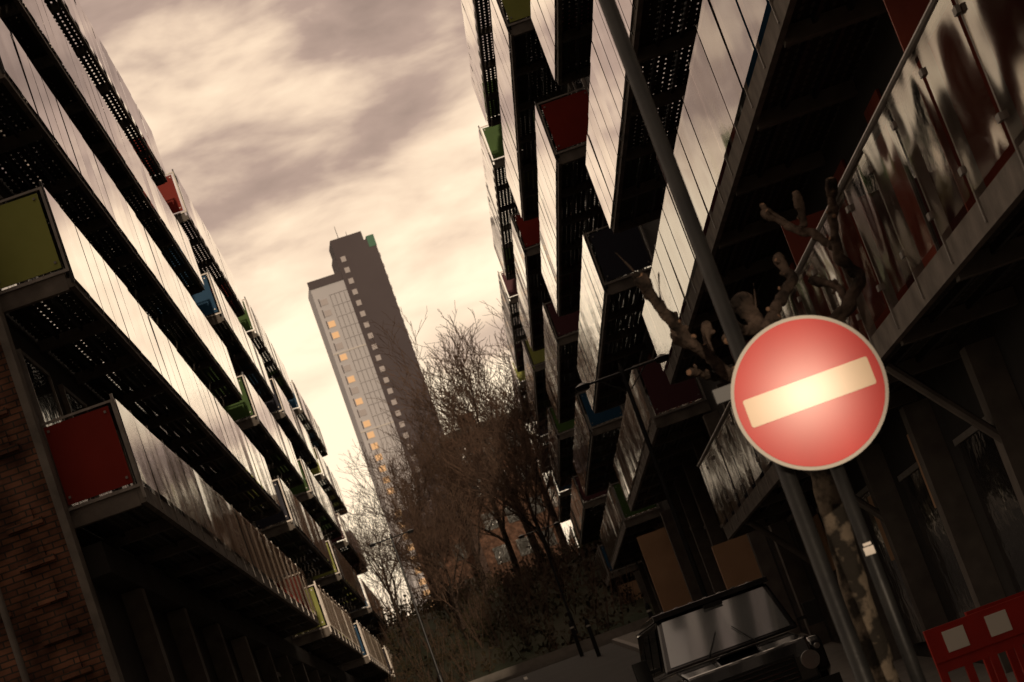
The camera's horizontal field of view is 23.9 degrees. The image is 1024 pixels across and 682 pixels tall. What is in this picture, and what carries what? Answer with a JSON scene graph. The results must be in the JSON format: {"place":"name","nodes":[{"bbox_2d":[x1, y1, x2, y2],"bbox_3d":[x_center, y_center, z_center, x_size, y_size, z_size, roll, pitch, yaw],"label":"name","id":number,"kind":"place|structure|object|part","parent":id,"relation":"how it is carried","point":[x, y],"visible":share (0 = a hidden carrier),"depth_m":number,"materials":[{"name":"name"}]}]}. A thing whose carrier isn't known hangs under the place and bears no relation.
{"place":"outdoors","nodes":[
{"label":"outdoors","id":0,"kind":"place"},
{"bbox_2d":[43,0,577,619],"label":"sky","id":1,"kind":"structure","parent":0,"point":[283,124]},
{"bbox_2d":[378,552,654,681],"bbox_3d":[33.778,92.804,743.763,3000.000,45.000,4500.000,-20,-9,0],"label":"ground","id":2,"kind":"structure","parent":0,"point":[559,623],"depth_m":95.35,"materials":[{"name":"soil"}]},
{"bbox_2d":[0,5,363,681],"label":"walls","id":3,"kind":"structure","parent":2,"relation":"on","point":[83,604],"depth_m":29.74,"materials":[{"name":"metal"}]},
{"bbox_2d":[0,25,364,681],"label":"windows","id":4,"kind":"structure","parent":3,"relation":"attached to","point":[45,395],"depth_m":32.12,"materials":[{"name":"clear glass"}]},
{"bbox_2d":[0,0,393,681],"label":"balcony decks","id":5,"kind":"object","parent":3,"relation":"attached to","point":[150,532],"visible":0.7,"depth_m":42.91,"materials":[{"name":"black concrete"}]},
{"bbox_2d":[0,135,393,674],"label":"balcony end panels","id":6,"kind":"object","parent":5,"relation":"attached to","point":[88,455],"visible":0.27,"depth_m":30.07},
{"bbox_2d":[0,0,394,672],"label":"balustrade panels","id":7,"kind":"object","parent":5,"relation":"on","point":[198,502],"visible":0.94,"depth_m":43.48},
{"bbox_2d":[0,0,394,681],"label":"balustrade posts","id":8,"kind":"object","parent":5,"relation":"attached to","point":[14,644],"visible":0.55,"depth_m":45.80,"materials":[{"name":"grey metal"}]},
{"bbox_2d":[307,227,445,608],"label":"tower block","id":9,"kind":"structure","parent":2,"relation":"on","point":[351,296],"depth_m":529.41,"materials":[{"name":"grey concrete"}]},
{"bbox_2d":[318,256,429,602],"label":"windows","id":10,"kind":"structure","parent":9,"relation":"in","point":[351,379],"depth_m":527.69,"materials":[{"name":"glass"}]},
{"bbox_2d":[333,476,435,643],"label":"bare tree","id":11,"kind":"object","parent":2,"relation":"on","point":[364,545],"visible":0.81,"depth_m":103.83,"materials":[{"name":"brown plant"}]},
{"bbox_2d":[336,446,468,621],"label":"bare tree","id":12,"kind":"object","parent":2,"relation":"on","point":[404,482],"visible":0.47,"depth_m":106.45,"materials":[{"name":"brown plant"}]},
{"bbox_2d":[369,529,443,681],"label":"street lamp","id":13,"kind":"object","parent":2,"relation":"on","point":[439,674],"visible":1,"depth_m":83.89,"materials":[{"name":"grey metal"}]},
{"bbox_2d":[344,395,489,610],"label":"bare tree","id":14,"kind":"object","parent":2,"relation":"on","point":[394,478],"visible":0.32,"depth_m":112.69,"materials":[{"name":"brown plant"}]},
{"bbox_2d":[387,472,494,637],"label":"bare tree","id":15,"kind":"object","parent":2,"relation":"on","point":[422,536],"visible":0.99,"depth_m":99.90,"materials":[{"name":"brown plant"}]},
{"bbox_2d":[404,501,484,597],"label":"terraced building","id":16,"kind":"structure","parent":2,"relation":"on","point":[471,559],"depth_m":230.18,"materials":[{"name":"red brick"}]},
{"bbox_2d":[380,397,519,602],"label":"bare tree","id":17,"kind":"object","parent":2,"relation":"on","point":[443,468],"visible":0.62,"depth_m":107.91,"materials":[{"name":"brown plant"}]},
{"bbox_2d":[366,306,558,570],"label":"bare tree","id":18,"kind":"object","parent":2,"relation":"on","point":[455,409],"visible":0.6,"depth_m":115.49,"materials":[{"name":"brown plant"}]},
{"bbox_2d":[391,331,543,576],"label":"bare tree","id":19,"kind":"object","parent":2,"relation":"on","point":[505,538],"visible":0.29,"depth_m":117.42,"materials":[{"name":"brown plant"}]},
{"bbox_2d":[392,296,572,557],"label":"bare tree","id":20,"kind":"object","parent":2,"relation":"on","point":[554,515],"visible":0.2,"depth_m":122.06,"materials":[{"name":"brown plant"}]},
{"bbox_2d":[437,412,561,583],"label":"brick building","id":21,"kind":"structure","parent":2,"relation":"on","point":[514,530],"depth_m":205.46,"materials":[{"name":"brick"}]},
{"bbox_2d":[421,379,580,586],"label":"bare tree","id":22,"kind":"object","parent":2,"relation":"on","point":[526,488],"visible":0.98,"depth_m":104.01,"materials":[{"name":"brown plant"}]},
{"bbox_2d":[364,522,656,681],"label":"undergrowth","id":23,"kind":"object","parent":2,"relation":"on","point":[488,627],"visible":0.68,"depth_m":99.45,"materials":[{"name":"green plant"}]},
{"bbox_2d":[518,522,579,636],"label":"street lamp","id":24,"kind":"object","parent":2,"relation":"on","point":[569,614],"visible":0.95,"depth_m":89.76,"materials":[{"name":"grey metal"}]},
{"bbox_2d":[575,354,707,596],"bbox_3d":[2.778,3.102,39.894,1.670,5.870,0.270,-20,-9,0],"label":"street lamp","id":25,"kind":"object","parent":2,"relation":"on","point":[658,359],"visible":0.84,"depth_m":40.09,"materials":[{"name":"grey metal"}]},
{"bbox_2d":[645,603,652,618],"bbox_3d":[3.491,6.961,59.528,0.128,1.080,0.128,-20,-9,0],"label":"bollard","id":26,"kind":"object","parent":2,"relation":"on","point":[649,610],"visible":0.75,"depth_m":59.54,"materials":[{"name":"grey metal"}]},
{"bbox_2d":[502,0,1023,673],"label":"walls","id":27,"kind":"structure","parent":2,"relation":"on","point":[974,388],"depth_m":29.75,"materials":[{"name":"metal"}]},
{"bbox_2d":[473,0,1023,587],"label":"balcony decks","id":28,"kind":"object","parent":27,"relation":"attached to","point":[801,86],"visible":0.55,"depth_m":34.12,"materials":[{"name":"black concrete"}]},
{"bbox_2d":[461,0,766,581],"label":"balustrade panels","id":29,"kind":"object","parent":28,"relation":"on","point":[709,116],"visible":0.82,"depth_m":40.88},
{"bbox_2d":[462,0,1023,583],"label":"balustrade posts","id":30,"kind":"object","parent":28,"relation":"on","point":[914,54],"visible":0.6,"depth_m":19.28,"materials":[{"name":"grey metal"}]},
{"bbox_2d":[475,0,1023,573],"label":"balcony end panels","id":31,"kind":"object","parent":27,"relation":"attached to","point":[989,140],"visible":0.33,"depth_m":25.28,"materials":[{"name":"red metal"}]},
{"bbox_2d":[498,0,1023,644],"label":"windows","id":32,"kind":"structure","parent":27,"relation":"attached to","point":[992,482],"depth_m":24.97,"materials":[{"name":"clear glass"}]},
{"bbox_2d":[505,642,663,681],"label":"road","id":33,"kind":"structure","parent":0,"point":[613,663],"depth_m":61.60,"materials":[{"name":"grey asphalt"}]},
{"bbox_2d":[569,621,583,656],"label":"bollard","id":34,"kind":"object","parent":33,"relation":"on","point":[576,640],"visible":1,"depth_m":69.46,"materials":[{"name":"grey metal"}]},
{"bbox_2d":[585,618,600,656],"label":"bollard","id":35,"kind":"object","parent":33,"relation":"on","point":[592,638],"visible":1,"depth_m":65.47,"materials":[{"name":"grey metal"}]},
{"bbox_2d":[598,0,874,681],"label":"street lamp","id":36,"kind":"object","parent":33,"relation":"on","point":[824,574],"visible":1,"depth_m":11.72,"materials":[{"name":"grey metal"}]},
{"bbox_2d":[631,576,842,681],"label":"parked car","id":37,"kind":"object","parent":33,"relation":"on","point":[740,633],"visible":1,"depth_m":28.39,"materials":[{"name":"black paint"}]},
{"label":"windows","id":38,"kind":"part","parent":37,"relation":"part of","materials":[{"name":"grey glass"}]},
{"bbox_2d":[615,177,900,681],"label":"pollarded tree","id":39,"kind":"object","parent":33,"relation":"on","point":[858,599],"visible":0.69,"depth_m":12.41,"materials":[{"name":"brown plant"}]},
{"bbox_2d":[712,315,926,681],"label":"no entry sign","id":40,"kind":"object","parent":33,"relation":"on","point":[807,392],"visible":1,"depth_m":11.52,"materials":[{"name":"red metal"}]},
{"bbox_2d":[470,612,1023,681],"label":"pavement","id":41,"kind":"structure","parent":0,"point":[624,636],"depth_m":65.23,"materials":[{"name":"grey concrete"}]},
{"bbox_2d":[923,595,1023,681],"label":"plastic barrier","id":42,"kind":"object","parent":41,"relation":"on","point":[991,633],"visible":1,"depth_m":18.00,"materials":[{"name":"red plastic"}]},
{"bbox_2d":[964,591,1023,681],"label":"plastic barrier","id":43,"kind":"object","parent":41,"relation":"on","point":[1015,664],"visible":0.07,"depth_m":19.26,"materials":[{"name":"red plastic"}]}
]}

